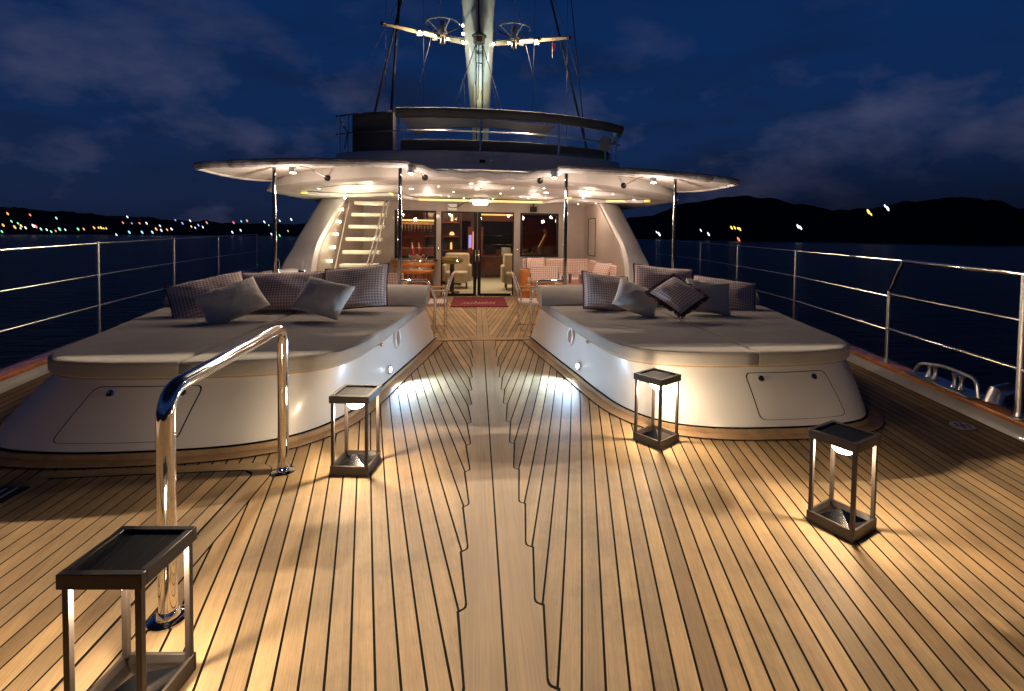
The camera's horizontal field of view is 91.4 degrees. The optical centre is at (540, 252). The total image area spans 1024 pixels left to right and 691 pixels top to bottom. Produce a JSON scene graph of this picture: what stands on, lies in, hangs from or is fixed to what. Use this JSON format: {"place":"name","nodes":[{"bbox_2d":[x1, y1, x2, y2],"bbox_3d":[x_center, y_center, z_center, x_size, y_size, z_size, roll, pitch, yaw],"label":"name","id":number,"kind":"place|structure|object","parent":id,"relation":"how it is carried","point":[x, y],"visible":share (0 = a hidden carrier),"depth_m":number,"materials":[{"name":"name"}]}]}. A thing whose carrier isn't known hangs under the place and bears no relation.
{"place":"outdoors","nodes":[
{"label":"outdoors","id":0,"kind":"place"},
{"bbox_2d":[0,207,305,235],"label":"hill","id":1,"kind":"structure","parent":0,"point":[70,222],"depth_m":347.64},
{"bbox_2d":[436,337,529,340],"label":"deck sill","id":2,"kind":"structure","parent":0,"point":[469,339],"depth_m":7.00,"materials":[{"name":"brown wood"}]},
{"bbox_2d":[0,234,1023,411],"bbox_3d":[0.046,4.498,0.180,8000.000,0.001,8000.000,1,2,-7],"label":"sea","id":3,"kind":"structure","parent":0,"point":[994,338],"depth_m":45.50,"materials":[{"name":"blue"}]},
{"bbox_3d":[-5.268,2.833,6.895,3.967,3.475,18.000,1,2,-7],"label":"hull side","id":4,"kind":"object","parent":3,"relation":"on","visible":0},
{"bbox_2d":[0,329,108,381],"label":"cap rail","id":5,"kind":"object","parent":4,"relation":"on","point":[18,368],"visible":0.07,"depth_m":4.99,"materials":[{"name":"brown wood"}]},
{"bbox_2d":[0,233,257,334],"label":"guard rail","id":6,"kind":"object","parent":5,"relation":"on","point":[97,275],"visible":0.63,"depth_m":6.34,"materials":[{"name":"metal"}]},
{"bbox_3d":[3.502,2.923,8.033,3.967,3.475,18.000,1,2,-7],"label":"hull side","id":7,"kind":"object","parent":3,"relation":"on","visible":0},
{"bbox_2d":[849,343,1023,427],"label":"cap rail","id":8,"kind":"object","parent":7,"relation":"on","point":[1003,412],"visible":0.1,"depth_m":4.72,"materials":[{"name":"brown wood"}]},
{"bbox_2d":[655,239,1023,419],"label":"guard rail","id":9,"kind":"object","parent":8,"relation":"on","point":[1017,414],"visible":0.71,"depth_m":4.66,"materials":[{"name":"metal"}]},
{"bbox_2d":[906,362,1015,405],"bbox_3d":[3.846,1.178,4.651,0.309,0.217,0.993,1,2,-2],"label":"fairlead","id":10,"kind":"object","parent":8,"relation":"on","point":[1002,394],"visible":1,"depth_m":4.50,"materials":[{"name":"metal"}]},
{"bbox_2d":[0,296,1023,690],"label":"deck","id":11,"kind":"structure","parent":0,"point":[616,550],"depth_m":2.35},
{"bbox_2d":[0,363,49,393],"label":"waterway","id":12,"kind":"object","parent":11,"relation":"attached to","point":[20,379],"visible":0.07,"depth_m":4.79,"materials":[{"name":"paint"}]},
{"bbox_2d":[0,471,249,690],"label":"hatch planking","id":13,"kind":"object","parent":11,"relation":"attached to","point":[26,679],"visible":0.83,"depth_m":2.34,"materials":[{"name":"brown wood"}]},
{"bbox_2d":[0,296,560,690],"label":"deck seams","id":14,"kind":"object","parent":11,"relation":"attached to","point":[458,624],"visible":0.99,"depth_m":2.33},
{"bbox_2d":[16,296,556,690],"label":"king plank","id":15,"kind":"object","parent":11,"relation":"attached to","point":[481,637],"visible":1,"depth_m":2.31,"materials":[{"name":"brown wood"}]},
{"bbox_2d":[397,212,512,295],"bbox_3d":[-1.767,-0.234,14.515,5.380,2.470,5.240,1,2,-7],"label":"saloon","id":16,"kind":"object","parent":11,"relation":"on","point":[498,230],"visible":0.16,"depth_m":16.95,"materials":[{"name":"beige carpet"}]},
{"bbox_2d":[397,219,433,255],"bbox_3d":[-3.265,0.071,12.824,1.100,1.820,0.450,1,2,-7],"label":"back bar","id":17,"kind":"object","parent":16,"relation":"on","point":[406,251],"visible":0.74,"depth_m":12.71,"materials":[{"name":"red wood"}]},
{"bbox_2d":[424,211,461,284],"bbox_3d":[-2.795,-0.165,14.274,1.050,2.200,0.420,1,2,-7],"label":"display cabinet","id":18,"kind":"object","parent":16,"relation":"on","point":[455,227],"visible":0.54,"depth_m":14.43,"materials":[{"name":"brown wood"}]},
{"bbox_2d":[442,256,462,292],"bbox_3d":[-2.213,0.561,12.450,0.560,0.900,0.560,1,2,-7],"label":"bar stool","id":19,"kind":"object","parent":16,"relation":"on","point":[451,260],"visible":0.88,"depth_m":12.30,"materials":[{"name":"yellow leather"}]},
{"bbox_2d":[442,253,471,288],"bbox_3d":[-2.277,0.499,13.569,0.780,0.940,0.700,1,2,-7],"label":"armchair","id":20,"kind":"object","parent":16,"relation":"on","point":[463,272],"visible":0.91,"depth_m":13.33,"materials":[{"name":"beige fabric"}]},
{"bbox_2d":[462,221,470,248],"bbox_3d":[-2.531,-0.584,16.935,0.300,0.950,0.040,1,2,-7],"label":"saloon window","id":21,"kind":"structure","parent":16,"relation":"in","point":[465,224],"depth_m":16.91,"materials":[{"name":"black glass"}]},
{"bbox_2d":[468,227,482,253],"bbox_3d":[-2.133,-0.375,16.286,0.500,0.900,0.085,1,2,-7],"label":"picture screen","id":22,"kind":"object","parent":16,"relation":"attached to","point":[470,240],"visible":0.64,"depth_m":16.27,"materials":[{"name":"multicoloured wood"}]},
{"bbox_2d":[477,246,510,257],"bbox_3d":[-1.397,0.333,16.280,1.500,1.080,0.500,1,2,-7],"label":"saloon desk","id":23,"kind":"object","parent":16,"relation":"on","point":[490,249],"visible":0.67,"depth_m":16.20,"materials":[{"name":"brown wood"}]},
{"bbox_2d":[481,221,512,248],"bbox_3d":[-1.515,-0.574,17.067,1.150,0.950,0.040,1,2,-7],"label":"saloon window","id":24,"kind":"structure","parent":16,"relation":"in","point":[489,227],"depth_m":17.05,"materials":[{"name":"black glass"}]},
{"bbox_2d":[501,254,511,289],"bbox_3d":[-0.681,0.526,13.474,0.780,0.940,0.700,1,2,-7],"label":"armchair","id":25,"kind":"object","parent":16,"relation":"on","point":[506,274],"visible":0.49,"depth_m":13.37,"materials":[{"name":"beige fabric"}]},
{"bbox_2d":[0,296,1023,690],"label":"deck planks","id":26,"kind":"object","parent":11,"relation":"attached to","point":[578,458],"visible":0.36,"depth_m":2.34,"materials":[{"name":"brown wood"}]},
{"bbox_2d":[0,486,29,502],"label":"deck vent","id":27,"kind":"object","parent":26,"relation":"on","point":[7,493],"visible":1,"depth_m":2.78,"materials":[{"name":"black plastic"}]},
{"bbox_2d":[55,526,196,690],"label":"floor lantern","id":28,"kind":"object","parent":26,"relation":"on","point":[125,560],"visible":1,"depth_m":1.57,"materials":[{"name":"brown metal"}]},
{"bbox_2d":[146,325,294,632],"bbox_3d":[-1.507,0.920,2.489,0.136,0.934,1.326,1,2,-8],"label":"handrail","id":29,"kind":"object","parent":26,"relation":"on","point":[169,614],"visible":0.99,"depth_m":1.90,"materials":[{"name":"metal"}]},
{"bbox_2d":[0,310,443,468],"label":"sunbed base","id":30,"kind":"object","parent":26,"relation":"on","point":[53,421],"visible":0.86,"depth_m":3.39,"materials":[{"name":"white paint"}]},
{"bbox_2d":[54,386,199,442],"bbox_3d":[-2.745,1.078,3.328,0.814,0.310,0.201,1,2,-7],"label":"locker door","id":31,"kind":"structure","parent":30,"relation":"in","point":[109,414],"depth_m":3.31,"materials":[{"name":"metal"}]},
{"bbox_2d":[47,307,292,377],"bbox_3d":[-3.514,0.740,4.894,1.650,0.117,3.175,1,2,-7],"label":"mattress","id":32,"kind":"object","parent":30,"relation":"on","point":[161,343],"visible":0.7,"depth_m":3.88,"materials":[{"name":"beige fabric"}]},
{"bbox_2d":[164,270,243,317],"bbox_3d":[-3.552,0.485,5.357,0.730,0.513,0.242,-16,-28,-34],"label":"pillow","id":33,"kind":"object","parent":32,"relation":"on","point":[182,302],"visible":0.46,"depth_m":5.22,"materials":[{"name":"grey fabric"}]},
{"bbox_2d":[193,277,269,323],"bbox_3d":[-3.099,0.492,5.014,0.560,0.187,0.420,-25,62,-37],"label":"pillow","id":34,"kind":"object","parent":32,"relation":"on","point":[232,301],"visible":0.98,"depth_m":4.94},
{"bbox_2d":[243,271,324,312],"bbox_3d":[-2.947,0.459,5.690,0.988,0.534,0.279,0,-28,-10],"label":"pillow","id":35,"kind":"object","parent":32,"relation":"on","point":[280,292],"visible":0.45,"depth_m":5.59,"materials":[{"name":"grey fabric"}]},
{"bbox_2d":[180,305,426,376],"bbox_3d":[-2.012,0.755,5.090,1.356,0.117,3.174,1,2,-7],"label":"mattress","id":36,"kind":"object","parent":30,"relation":"on","point":[315,341],"visible":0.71,"depth_m":4.17,"materials":[{"name":"beige fabric"}]},
{"bbox_2d":[163,284,429,306],"bbox_3d":[-2.926,0.530,6.217,2.980,0.236,0.567,1,2,-7],"label":"bolster","id":37,"kind":"object","parent":36,"relation":"on","point":[400,295],"visible":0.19,"depth_m":6.17,"materials":[{"name":"fabric"}]},
{"bbox_2d":[289,276,355,319],"bbox_3d":[-2.235,0.467,5.128,0.540,0.410,0.190,12,-35,10],"label":"pillow","id":38,"kind":"object","parent":36,"relation":"on","point":[324,298],"visible":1,"depth_m":5.04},
{"bbox_2d":[324,263,388,309],"bbox_3d":[-2.128,0.403,5.741,0.750,0.543,0.251,-5,-26,-2],"label":"pillow","id":39,"kind":"object","parent":36,"relation":"on","point":[370,283],"visible":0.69,"depth_m":5.66,"materials":[{"name":"grey fabric"}]},
{"bbox_2d":[272,167,276,272],"bbox_3d":[-3.540,0.029,6.637,0.120,2.350,0.118,1,2,-7],"label":"awning pole","id":40,"kind":"object","parent":26,"relation":"on","point":[274,239],"visible":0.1,"depth_m":6.60,"materials":[{"name":"metal"}]},
{"bbox_2d":[264,268,297,272],"bbox_3d":[-4.111,0.725,7.286,0.986,0.895,1.440,1,2,-7],"label":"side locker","id":41,"kind":"object","parent":26,"relation":"on","point":[288,270],"visible":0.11,"depth_m":7.67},
{"bbox_2d":[329,384,381,476],"bbox_3d":[-1.169,1.120,3.161,0.244,0.495,0.244,1,2,1],"label":"floor lantern","id":42,"kind":"object","parent":26,"relation":"on","point":[360,463],"visible":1,"depth_m":3.10,"materials":[{"name":"brown metal"}]},
{"bbox_2d":[330,196,390,267],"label":"open stairs","id":43,"kind":"structure","parent":26,"relation":"on","point":[374,239],"depth_m":9.33,"materials":[{"name":"grey"}]},
{"bbox_2d":[398,168,401,283],"bbox_3d":[-1.933,0.020,6.844,0.120,2.400,0.118,1,2,-7],"label":"awning pole","id":44,"kind":"object","parent":26,"relation":"on","point":[399,225],"visible":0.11,"depth_m":6.81,"materials":[{"name":"metal"}]},
{"bbox_2d":[388,273,414,284],"bbox_3d":[-2.344,0.739,7.808,0.590,0.880,0.640,1,2,1],"label":"director chair","id":45,"kind":"object","parent":26,"relation":"on","point":[392,278],"visible":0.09,"depth_m":7.50,"materials":[{"name":"beige fabric"}]},
{"bbox_2d":[390,259,437,296],"bbox_3d":[-2.902,0.602,11.389,1.060,0.875,0.429,1,2,-7],"label":"bar counter","id":46,"kind":"object","parent":26,"relation":"on","point":[418,269],"visible":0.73,"depth_m":11.26,"materials":[{"name":"red wood"}]},
{"bbox_2d":[407,254,428,259],"bbox_3d":[-2.794,0.116,11.368,0.480,0.100,0.480,1,2,-7],"label":"ice bucket","id":47,"kind":"object","parent":46,"relation":"on","point":[418,257],"visible":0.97,"depth_m":11.19,"materials":[{"name":"metal"}]},
{"bbox_2d":[411,243,415,254],"bbox_3d":[-2.883,-0.033,11.323,0.120,0.366,0.105,1,2,-7],"label":"bottle","id":48,"kind":"object","parent":47,"relation":"in","point":[413,252],"visible":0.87,"depth_m":11.28,"materials":[{"name":"red glass"}]},
{"bbox_2d":[402,279,436,337],"bbox_3d":[-1.702,0.797,6.974,0.519,0.846,0.098,0,2,-19],"label":"aisle handrail","id":49,"kind":"object","parent":26,"relation":"on","point":[434,298],"visible":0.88,"depth_m":7.01,"materials":[{"name":"metal"}]},
{"bbox_2d":[426,271,454,334],"bbox_3d":[-1.633,0.749,7.507,0.640,0.880,0.590,1,2,-7],"label":"director chair","id":50,"kind":"object","parent":26,"relation":"on","point":[441,302],"visible":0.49,"depth_m":7.27,"materials":[{"name":"metal"}]},
{"bbox_2d":[267,167,678,295],"bbox_3d":[-1.235,-0.168,10.338,6.820,2.542,5.580,1,2,-7],"label":"deckhouse","id":51,"kind":"object","parent":26,"relation":"on","point":[599,228],"visible":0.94,"depth_m":9.81,"materials":[{"name":"paint"}]},
{"bbox_2d":[395,210,435,257],"bbox_3d":[-2.910,-0.414,11.604,0.940,1.110,0.051,1,2,-7],"label":"window frame","id":52,"kind":"structure","parent":51,"relation":"in","point":[416,211],"depth_m":11.57,"materials":[{"name":"black metal"}]},
{"bbox_2d":[448,202,466,209],"bbox_3d":[-1.879,-1.063,11.530,0.635,0.193,0.204,2,2,28],"label":"junction box","id":53,"kind":"object","parent":51,"relation":"attached to","point":[452,206],"visible":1,"depth_m":11.58,"materials":[{"name":"white plastic"}]},
{"bbox_2d":[441,211,476,295],"bbox_3d":[-1.931,0.042,11.779,0.835,1.985,0.101,1,2,-7],"label":"sliding door","id":54,"kind":"structure","parent":51,"relation":"in","point":[475,213],"depth_m":11.82,"materials":[{"name":"black metal"}]},
{"bbox_2d":[193,157,739,192],"bbox_3d":[-0.830,-1.145,7.370,7.144,0.313,1.642,1,2,-7],"label":"awning","id":55,"kind":"object","parent":51,"relation":"attached to","point":[260,169],"visible":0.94,"depth_m":7.03,"materials":[{"name":"fabric"}]},
{"bbox_2d":[289,166,330,180],"bbox_3d":[-3.173,-1.099,6.963,0.170,0.130,0.879,1,2,8],"label":"awning spotlight","id":56,"kind":"object","parent":55,"relation":"attached to","point":[292,169],"visible":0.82,"depth_m":6.67,"materials":[{"name":"metal"}]},
{"bbox_2d":[408,166,427,180],"bbox_3d":[-1.732,-1.115,7.091,0.115,0.130,0.729,1,2,3],"label":"awning spotlight","id":57,"kind":"object","parent":55,"relation":"attached to","point":[411,171],"visible":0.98,"depth_m":6.75,"materials":[{"name":"metal"}]},
{"bbox_2d":[537,170,557,183],"bbox_3d":[0.083,-1.098,7.327,0.115,0.130,0.728,0,2,-18],"label":"awning spotlight","id":58,"kind":"object","parent":55,"relation":"attached to","point":[554,174],"visible":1,"depth_m":7.02,"materials":[{"name":"metal"}]},
{"bbox_2d":[621,176,656,188],"bbox_3d":[1.440,-1.059,7.552,0.169,0.130,0.861,0,2,-23],"label":"awning spotlight","id":59,"kind":"object","parent":55,"relation":"attached to","point":[652,180],"visible":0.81,"depth_m":7.32,"materials":[{"name":"metal"}]},
{"bbox_2d":[336,150,619,171],"bbox_3d":[-1.214,-1.579,10.365,5.360,0.520,3.425,1,2,-7],"label":"flybridge","id":60,"kind":"object","parent":51,"relation":"on","point":[474,160],"visible":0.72,"depth_m":8.77,"materials":[{"name":"paint"}]},
{"bbox_2d":[352,113,396,151],"bbox_3d":[-3.068,-2.184,9.189,1.027,0.720,0.410,2,2,18],"label":"covered console","id":61,"kind":"object","parent":60,"relation":"on","point":[375,141],"visible":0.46,"depth_m":8.96,"materials":[{"name":"black fabric"}]},
{"bbox_2d":[380,0,570,140],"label":"mast","id":62,"kind":"object","parent":60,"relation":"on","point":[478,41],"visible":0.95,"depth_m":13.36,"materials":[{"name":"paint"}]},
{"bbox_2d":[370,0,397,58],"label":"rigging line","id":63,"kind":"object","parent":62,"relation":"attached to","point":[383,31],"visible":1,"depth_m":13.07,"materials":[{"name":"metal"}]},
{"bbox_2d":[385,13,385,110],"bbox_3d":[-4.134,-6.177,13.312,0.017,7.235,0.498,0,2,-16],"label":"rigging line","id":64,"kind":"object","parent":62,"relation":"hanging from","point":[385,61],"visible":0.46,"depth_m":13.28,"materials":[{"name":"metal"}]},
{"bbox_2d":[374,0,401,111],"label":"rigging line","id":65,"kind":"object","parent":62,"relation":"attached to","point":[386,62],"visible":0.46,"depth_m":13.21,"materials":[{"name":"metal"}]},
{"bbox_2d":[390,0,399,110],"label":"rigging line","id":66,"kind":"object","parent":62,"relation":"attached to","point":[394,70],"visible":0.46,"depth_m":13.27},
{"bbox_2d":[405,0,440,138],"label":"rigging line","id":67,"kind":"object","parent":62,"relation":"attached to","point":[424,64],"visible":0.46,"depth_m":13.45,"materials":[{"name":"metal"}]},
{"bbox_2d":[515,0,548,142],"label":"rigging line","id":68,"kind":"object","parent":62,"relation":"attached to","point":[530,65],"visible":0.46,"depth_m":13.82,"materials":[{"name":"metal"}]},
{"bbox_2d":[555,1,577,75],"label":"rigging line","id":69,"kind":"object","parent":62,"relation":"attached to","point":[566,38],"visible":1,"depth_m":13.77,"materials":[{"name":"metal"}]},
{"bbox_2d":[566,0,567,145],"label":"rigging line","id":70,"kind":"object","parent":62,"relation":"hanging from","point":[567,51],"visible":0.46,"depth_m":13.93,"materials":[{"name":"metal"}]},
{"bbox_2d":[550,0,586,147],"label":"rigging line","id":71,"kind":"object","parent":62,"relation":"attached to","point":[567,68],"visible":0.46,"depth_m":13.91,"materials":[{"name":"metal"}]},
{"bbox_2d":[571,0,585,147],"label":"rigging line","id":72,"kind":"object","parent":62,"relation":"attached to","point":[578,70],"visible":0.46,"depth_m":13.87,"materials":[{"name":"metal"}]},
{"bbox_2d":[336,111,619,162],"bbox_3d":[-1.049,-2.120,9.137,5.378,0.696,0.817,1,2,-7],"label":"flybridge rail","id":73,"kind":"object","parent":60,"relation":"on","point":[346,142],"visible":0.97,"depth_m":9.02,"materials":[{"name":"metal"}]},
{"bbox_2d":[394,107,623,143],"bbox_3d":[-0.317,-2.388,9.254,4.551,0.258,0.992,0,2,-23],"label":"padded roll","id":74,"kind":"object","parent":73,"relation":"attached to","point":[451,112],"visible":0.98,"depth_m":8.76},
{"bbox_2d":[401,118,478,134],"bbox_3d":[-2.120,-2.608,10.422,1.744,0.574,1.000,1,2,-7],"label":"sun shade","id":75,"kind":"object","parent":74,"relation":"attached to","point":[427,123],"visible":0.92,"depth_m":10.45,"materials":[{"name":"fabric"}]},
{"bbox_2d":[481,119,554,138],"bbox_3d":[-0.430,-2.608,10.742,1.694,0.556,1.200,1,2,-7],"label":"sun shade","id":76,"kind":"object","parent":74,"relation":"attached to","point":[532,128],"visible":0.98,"depth_m":10.70,"materials":[{"name":"fabric"}]},
{"bbox_2d":[598,136,610,160],"bbox_3d":[1.275,-2.023,9.818,0.279,0.482,0.155,2,2,23],"label":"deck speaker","id":77,"kind":"object","parent":73,"relation":"attached to","point":[604,147],"visible":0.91,"depth_m":9.76},
{"bbox_2d":[400,139,609,160],"bbox_3d":[-0.555,-1.914,9.395,4.029,0.260,0.646,0,2,-14],"label":"seat back","id":78,"kind":"object","parent":60,"relation":"on","point":[486,146],"visible":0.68,"depth_m":9.06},
{"bbox_2d":[469,197,490,204],"bbox_3d":[-1.354,-1.133,11.177,0.388,0.165,0.388,2,3,38],"label":"door lamp","id":79,"kind":"object","parent":51,"relation":"attached to","point":[480,200],"visible":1,"depth_m":11.04,"materials":[{"name":"metal"}]},
{"bbox_2d":[477,212,513,295],"bbox_3d":[-1.073,0.051,11.891,0.855,1.985,0.101,1,2,-7],"label":"sliding door","id":80,"kind":"structure","parent":51,"relation":"in","point":[479,293],"depth_m":11.88,"materials":[{"name":"black metal"}]},
{"bbox_2d":[520,213,558,256],"bbox_3d":[-0.034,-0.410,11.976,0.920,1.040,0.051,1,2,-7],"label":"window","id":81,"kind":"structure","parent":51,"relation":"in","point":[539,232],"depth_m":11.99,"materials":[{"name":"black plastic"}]},
{"bbox_2d":[450,297,507,306],"bbox_3d":[-1.329,1.064,10.767,1.150,0.030,1.450,1,2,-7],"label":"door mat","id":82,"kind":"object","parent":26,"relation":"on","point":[478,301],"depth_m":10.62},
{"bbox_2d":[511,271,539,332],"bbox_3d":[-0.134,0.762,7.762,0.640,0.880,0.590,1,2,-7],"label":"director chair","id":83,"kind":"object","parent":26,"relation":"on","point":[524,301],"visible":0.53,"depth_m":7.52,"materials":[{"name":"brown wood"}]},
{"bbox_2d":[529,266,560,312],"bbox_3d":[0.085,0.719,9.363,0.590,0.880,0.640,1,2,-3],"label":"director chair","id":84,"kind":"object","parent":26,"relation":"on","point":[537,273],"visible":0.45,"depth_m":9.60,"materials":[{"name":"beige fabric"}]},
{"bbox_2d":[528,279,562,336],"bbox_3d":[0.075,0.815,7.205,0.519,0.846,0.098,1,2,4],"label":"aisle handrail","id":85,"kind":"object","parent":26,"relation":"on","point":[532,295],"visible":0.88,"depth_m":7.19,"materials":[{"name":"metal"}]},
{"bbox_2d":[563,173,567,284],"bbox_3d":[0.347,0.044,7.140,0.120,2.400,0.118,1,2,-7],"label":"awning pole","id":86,"kind":"object","parent":26,"relation":"on","point":[565,229],"visible":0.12,"depth_m":7.11,"materials":[{"name":"metal"}]},
{"bbox_2d":[552,280,582,284],"bbox_3d":[0.711,0.854,8.702,1.000,0.678,0.700,1,2,-7],"label":"cockpit table","id":87,"kind":"object","parent":26,"relation":"on","point":[575,282],"visible":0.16,"depth_m":8.39,"materials":[{"name":"brown wood"}]},
{"bbox_2d":[519,258,616,297],"bbox_3d":[0.449,0.634,10.466,1.730,0.880,2.580,1,2,-7],"label":"corner sofa","id":88,"kind":"object","parent":26,"relation":"on","point":[572,269],"visible":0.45,"depth_m":11.33,"materials":[{"name":"pink fabric"}]},
{"bbox_2d":[525,257,545,267],"bbox_3d":[-0.111,0.281,11.422,0.472,0.353,0.142,0,-21,-17],"label":"sofa cushion","id":89,"kind":"object","parent":88,"relation":"on","point":[535,261],"visible":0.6,"depth_m":11.38,"materials":[{"name":"beige fabric"}]},
{"bbox_2d":[593,261,612,274],"bbox_3d":[1.196,0.361,9.755,0.148,0.353,0.472,28,-14,-35],"label":"sofa cushion","id":90,"kind":"object","parent":88,"relation":"on","point":[601,268],"visible":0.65,"depth_m":9.68,"materials":[{"name":"beige fabric"}]},
{"bbox_2d":[633,367,680,449],"bbox_3d":[0.846,1.133,3.644,0.244,0.495,0.244,-1,3,-41],"label":"floor lantern","id":91,"kind":"object","parent":26,"relation":"on","point":[658,437],"visible":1,"depth_m":3.62,"materials":[{"name":"brown metal"}]},
{"bbox_2d":[671,179,676,267],"bbox_3d":[1.954,0.085,7.350,0.120,2.350,0.118,1,2,-7],"label":"awning pole","id":92,"kind":"object","parent":26,"relation":"on","point":[674,221],"visible":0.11,"depth_m":7.31,"materials":[{"name":"metal"}]},
{"bbox_2d":[522,308,884,440],"bbox_3d":[1.677,1.084,5.438,3.447,0.486,3.536,1,2,-7],"label":"sunbed base","id":93,"kind":"object","parent":26,"relation":"on","point":[765,403],"visible":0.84,"depth_m":3.97,"materials":[{"name":"white paint"}]},
{"bbox_2d":[540,304,757,365],"bbox_3d":[0.856,0.785,5.462,1.356,0.117,3.174,1,2,-7],"label":"mattress","id":94,"kind":"object","parent":93,"relation":"on","point":[661,338],"visible":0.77,"depth_m":4.46,"materials":[{"name":"beige fabric"}]},
{"bbox_2d":[581,270,627,310],"bbox_3d":[0.802,0.494,6.125,0.631,0.512,0.254,8,-30,-15],"label":"pillow","id":95,"kind":"object","parent":94,"relation":"on","point":[599,291],"visible":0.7,"depth_m":6.00,"materials":[{"name":"grey fabric"}]},
{"bbox_2d":[612,279,656,317],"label":"pillow","id":96,"kind":"object","parent":94,"relation":"on","point":[632,297],"visible":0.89,"depth_m":5.61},
{"bbox_2d":[646,273,709,319],"bbox_3d":[1.501,0.475,5.507,0.528,0.183,0.528,-27,46,-32],"label":"pillow","id":97,"kind":"object","parent":94,"relation":"on","point":[677,296],"visible":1,"depth_m":5.43,"materials":[{"name":"grey fabric"}]},
{"bbox_2d":[656,305,849,365],"bbox_3d":[2.358,0.800,5.657,1.650,0.117,3.175,1,2,-7],"label":"mattress","id":98,"kind":"object","parent":93,"relation":"on","point":[769,337],"visible":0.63,"depth_m":4.63,"materials":[{"name":"beige fabric"}]},
{"bbox_2d":[537,285,760,305],"bbox_3d":[1.457,0.575,6.786,2.980,0.237,0.567,1,2,-7],"label":"bolster","id":99,"kind":"object","parent":98,"relation":"on","point":[559,295],"visible":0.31,"depth_m":6.43,"materials":[{"name":"fabric"}]},
{"bbox_2d":[633,263,692,289],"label":"pillow","id":100,"kind":"object","parent":98,"relation":"on","point":[647,276],"visible":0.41,"depth_m":6.48,"materials":[{"name":"grey fabric"}]},
{"bbox_2d":[686,278,730,315],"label":"pillow","id":101,"kind":"object","parent":98,"relation":"on","point":[717,302],"visible":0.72,"depth_m":5.80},
{"bbox_2d":[692,274,756,310],"bbox_3d":[2.330,0.546,6.375,0.809,0.474,0.247,8,-30,11],"label":"pillow","id":102,"kind":"object","parent":98,"relation":"on","point":[742,295],"visible":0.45,"depth_m":6.26,"materials":[{"name":"grey fabric"}]},
{"bbox_2d":[747,371,843,419],"bbox_3d":[2.019,1.126,3.951,0.764,0.310,0.210,1,2,-7],"label":"locker door","id":103,"kind":"structure","parent":93,"relation":"in","point":[809,394],"depth_m":3.93,"materials":[{"name":"metal"}]},
{"bbox_2d":[806,420,880,543],"bbox_3d":[1.575,1.182,2.606,0.244,0.495,0.244,0,2,-33],"label":"floor lantern","id":104,"kind":"object","parent":26,"relation":"on","point":[851,523],"visible":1,"depth_m":2.57,"materials":[{"name":"brown metal"}]},
{"bbox_2d":[949,421,975,430],"bbox_3d":[3.392,1.398,4.014,0.170,0.014,0.170,1,2,-7],"label":"deck drain","id":105,"kind":"object","parent":26,"relation":"on","point":[962,426],"visible":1,"depth_m":4.00,"materials":[{"name":"metal"}]},
{"bbox_2d":[846,353,1023,441],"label":"waterway","id":106,"kind":"object","parent":11,"relation":"attached to","point":[999,424],"visible":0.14,"depth_m":4.54,"materials":[{"name":"paint"}]},
{"bbox_2d":[0,0,1023,223],"label":"sky","id":107,"kind":"structure","parent":0,"point":[108,107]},
{"bbox_2d":[626,195,1023,245],"bbox_3d":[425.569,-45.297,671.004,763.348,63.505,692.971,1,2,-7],"label":"hill","id":108,"kind":"structure","parent":0,"point":[963,221],"depth_m":592.58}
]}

